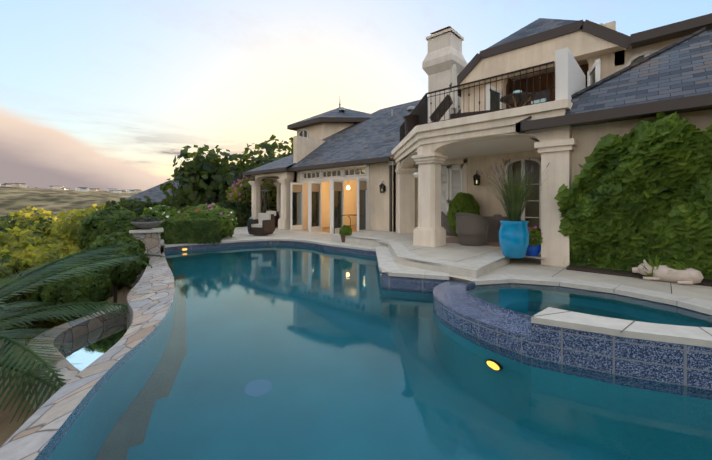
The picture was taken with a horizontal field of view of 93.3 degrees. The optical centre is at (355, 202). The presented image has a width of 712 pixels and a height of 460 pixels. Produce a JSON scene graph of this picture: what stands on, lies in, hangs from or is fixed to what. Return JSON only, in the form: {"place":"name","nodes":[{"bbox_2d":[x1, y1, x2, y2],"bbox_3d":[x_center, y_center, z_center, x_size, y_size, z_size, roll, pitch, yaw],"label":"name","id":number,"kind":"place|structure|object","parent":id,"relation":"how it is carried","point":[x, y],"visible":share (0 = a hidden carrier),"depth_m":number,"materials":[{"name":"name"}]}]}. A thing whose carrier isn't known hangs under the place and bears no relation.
{"place":"outdoors","nodes":[
{"label":"outdoors","id":0,"kind":"place"},
{"bbox_2d":[0,186,464,446],"bbox_3d":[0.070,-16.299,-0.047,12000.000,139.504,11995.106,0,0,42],"label":"terrain","id":1,"kind":"structure","parent":0,"point":[54,201],"depth_m":423.44,"materials":[{"name":"green plant"}]},
{"bbox_2d":[0,254,21,265],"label":"bush","id":2,"kind":"object","parent":1,"relation":"on","point":[6,258],"visible":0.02,"depth_m":10.95,"materials":[{"name":"green plant"}]},
{"bbox_2d":[0,216,22,229],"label":"bush","id":3,"kind":"object","parent":1,"relation":"on","point":[12,222],"visible":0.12,"depth_m":45.53,"materials":[{"name":"green plant"}]},
{"bbox_2d":[0,213,31,226],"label":"bush","id":4,"kind":"object","parent":1,"relation":"on","point":[20,218],"visible":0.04,"depth_m":67.00,"materials":[{"name":"green plant"}]},
{"bbox_2d":[0,227,36,253],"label":"bush","id":5,"kind":"object","parent":1,"relation":"on","point":[6,239],"visible":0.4,"depth_m":18.14,"materials":[{"name":"green plant"}]},
{"bbox_2d":[0,257,49,359],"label":"ball shrub","id":6,"kind":"object","parent":1,"relation":"on","point":[13,267],"visible":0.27,"depth_m":8.16,"materials":[{"name":"green plant"}]},
{"bbox_2d":[0,216,51,233],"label":"bush","id":7,"kind":"object","parent":1,"relation":"on","point":[3,226],"visible":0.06,"depth_m":26.61,"materials":[{"name":"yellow plant"}]},
{"bbox_2d":[0,240,62,260],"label":"bush","id":8,"kind":"object","parent":1,"relation":"on","point":[26,246],"visible":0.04,"depth_m":14.60,"materials":[{"name":"green plant"}]},
{"bbox_2d":[8,206,70,227],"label":"flowering bush","id":9,"kind":"object","parent":1,"relation":"on","point":[21,213],"visible":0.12,"depth_m":38.62,"materials":[{"name":"yellow plant"}]},
{"bbox_2d":[8,220,70,241],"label":"bush","id":10,"kind":"object","parent":1,"relation":"on","point":[46,231],"visible":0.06,"depth_m":25.07,"materials":[{"name":"yellow plant"}]},
{"bbox_2d":[21,242,79,265],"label":"bush","id":11,"kind":"object","parent":1,"relation":"on","point":[56,249],"visible":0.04,"depth_m":12.01,"materials":[{"name":"green plant"}]},
{"bbox_2d":[9,207,94,252],"bbox_3d":[-13.627,2.448,16.162,4.747,4.565,5.868,0,0,24],"label":"bush","id":12,"kind":"object","parent":1,"relation":"on","point":[71,231],"visible":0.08,"depth_m":15.42,"materials":[{"name":"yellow plant"}]},
{"bbox_2d":[21,291,110,344],"bbox_3d":[-8.411,2.997,9.222,3.054,2.499,3.496,0,0,-8],"label":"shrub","id":13,"kind":"object","parent":1,"relation":"on","point":[53,323],"visible":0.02,"depth_m":8.93,"materials":[{"name":"green plant"}]},
{"bbox_2d":[0,183,142,192],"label":"distant buildings","id":14,"kind":"structure","parent":1,"relation":"on","point":[20,185],"depth_m":598.57,"materials":[{"name":"white paint"}]},
{"bbox_2d":[33,257,112,319],"bbox_3d":[-6.556,2.530,7.832,1.506,2.579,1.430,0,0,42],"label":"ball shrub","id":15,"kind":"object","parent":1,"relation":"on","point":[95,286],"visible":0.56,"depth_m":7.43,"materials":[{"name":"green plant"}]},
{"bbox_2d":[31,250,131,290],"bbox_3d":[-8.760,2.609,10.741,2.414,2.176,3.046,0,0,42],"label":"bush","id":16,"kind":"object","parent":1,"relation":"on","point":[49,258],"visible":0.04,"depth_m":10.59,"materials":[{"name":"green plant"}]},
{"bbox_2d":[0,244,165,424],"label":"palm","id":17,"kind":"object","parent":1,"relation":"on","point":[24,370],"visible":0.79,"depth_m":5.00,"materials":[{"name":"green plant"}]},
{"bbox_2d":[79,203,106,216],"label":"flowers","id":18,"kind":"object","parent":1,"relation":"on","point":[95,206],"visible":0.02,"depth_m":34.10,"materials":[{"name":"yellow plant"}]},
{"bbox_2d":[77,205,140,296],"bbox_3d":[-7.402,1.551,10.336,1.873,2.978,1.833,0,0,42],"label":"ball shrub","id":19,"kind":"object","parent":1,"relation":"on","point":[105,221],"visible":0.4,"depth_m":9.73,"materials":[{"name":"green plant"}]},
{"bbox_2d":[81,232,148,305],"bbox_3d":[-6.329,2.063,8.842,1.478,2.614,1.478,0,0,42],"label":"tree","id":20,"kind":"object","parent":1,"relation":"on","point":[127,273],"visible":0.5,"depth_m":8.60,"materials":[{"name":"green plant"}]},
{"bbox_2d":[63,180,205,224],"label":"neighbour house","id":21,"kind":"structure","parent":1,"relation":"on","point":[156,194],"depth_m":35.18,"materials":[{"name":"paint"}]},
{"bbox_2d":[104,196,192,215],"bbox_3d":[-18.561,1.678,30.675,7.653,4.884,7.592,0,0,-6],"label":"bush","id":22,"kind":"object","parent":1,"relation":"on","point":[138,206],"visible":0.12,"depth_m":28.98,"materials":[{"name":"green plant"}]},
{"bbox_2d":[141,203,237,238],"bbox_3d":[-6.788,0.698,13.492,4.489,1.444,3.217,0,0,42],"label":"hedge","id":23,"kind":"object","parent":1,"relation":"on","point":[227,217],"visible":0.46,"depth_m":12.59,"materials":[{"name":"green plant"}]},
{"bbox_2d":[0,221,449,459],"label":"pool surround","id":24,"kind":"object","parent":1,"relation":"on","point":[99,347],"visible":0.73,"depth_m":5.24,"materials":[{"name":"beige stone"}]},
{"bbox_2d":[34,244,711,459],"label":"pool water","id":25,"kind":"structure","parent":24,"relation":"in","point":[273,352],"depth_m":2.78,"materials":[{"name":"blue liquid"}]},
{"bbox_2d":[433,274,711,347],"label":"spa","id":26,"kind":"object","parent":24,"relation":"in","point":[516,304],"visible":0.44,"depth_m":4.25,"materials":[{"name":"tile"}]},
{"bbox_2d":[160,134,292,208],"bbox_3d":[-9.400,-2.187,32.502,16.834,9.405,17.208,0,0,42],"label":"tree","id":27,"kind":"object","parent":1,"relation":"on","point":[210,178],"visible":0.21,"depth_m":28.45,"materials":[{"name":"green plant"}]},
{"bbox_2d":[0,0,711,190],"label":"sky","id":28,"kind":"structure","parent":0,"point":[102,95],"materials":[{"name":"blue"}]},
{"bbox_2d":[161,226,711,301],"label":"patio","id":29,"kind":"structure","parent":0,"point":[458,262],"depth_m":6.78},
{"bbox_2d":[163,217,221,243],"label":"box hedge","id":30,"kind":"object","parent":29,"relation":"on","point":[194,231],"visible":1,"depth_m":11.17,"materials":[{"name":"green plant"}]},
{"bbox_2d":[216,200,251,226],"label":"garden shrub","id":31,"kind":"object","parent":29,"relation":"on","point":[243,212],"visible":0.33,"depth_m":19.10,"materials":[{"name":"green plant"}]},
{"bbox_2d":[225,176,276,212],"bbox_3d":[-6.413,-0.120,22.791,4.330,4.167,4.295,0,0,42],"label":"bougainvillea","id":32,"kind":"object","parent":29,"relation":"on","point":[241,190],"visible":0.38,"depth_m":21.31,"materials":[{"name":"green plant"}]},
{"bbox_2d":[133,158,550,257],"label":"pots and planters","id":33,"kind":"object","parent":29,"relation":"on","point":[519,238],"visible":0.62,"depth_m":6.83,"materials":[{"name":"blue ceramic"}]},
{"bbox_2d":[247,189,507,246],"bbox_3d":[-0.357,0.290,14.300,14.863,2.122,6.165,0,0,42],"label":"patio furniture","id":34,"kind":"object","parent":29,"relation":"on","point":[472,229],"visible":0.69,"depth_m":9.46,"materials":[{"name":"brown wicker"}]},
{"bbox_2d":[447,192,479,236],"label":"bush","id":35,"kind":"object","parent":29,"relation":"on","point":[460,202],"visible":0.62,"depth_m":10.50,"materials":[{"name":"green plant"}]},
{"bbox_2d":[242,13,711,266],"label":"house","id":36,"kind":"structure","parent":29,"relation":"on","point":[363,171],"depth_m":9.49,"materials":[{"name":"paint"}]},
{"bbox_2d":[403,64,549,135],"bbox_3d":[3.217,-3.030,9.472,3.539,2.060,2.237,0,0,42],"label":"balcony furniture","id":37,"kind":"object","parent":36,"relation":"attached to","point":[411,122],"visible":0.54,"depth_m":9.12,"materials":[{"name":"grey"}]},
{"bbox_2d":[400,61,554,141],"bbox_3d":[2.868,-2.453,9.871,5.817,0.885,2.863,0,0,42],"label":"balcony railing","id":38,"kind":"object","parent":36,"relation":"attached to","point":[420,109],"visible":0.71,"depth_m":8.10,"materials":[{"name":"black metal"}]},
{"bbox_2d":[554,112,711,286],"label":"ivy wall","id":39,"kind":"structure","parent":29,"relation":"on","point":[641,191],"depth_m":5.77,"materials":[{"name":"green plant"}]},
{"bbox_2d":[632,259,703,284],"bbox_3d":[5.253,1.107,5.329,1.356,0.343,0.537,0,0,42],"label":"pig planter statue","id":40,"kind":"object","parent":29,"relation":"on","point":[682,273],"visible":0.98,"depth_m":5.30,"materials":[{"name":"stone"}]},
{"bbox_2d":[628,255,708,280],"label":"agapanthus plants","id":41,"kind":"object","parent":29,"relation":"on","point":[653,265],"visible":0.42,"depth_m":5.53,"materials":[{"name":"green plant"}]},
{"bbox_2d":[164,241,711,389],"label":"tile wall","id":42,"kind":"structure","parent":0,"point":[685,365],"depth_m":3.14,"materials":[{"name":"blue tile"}]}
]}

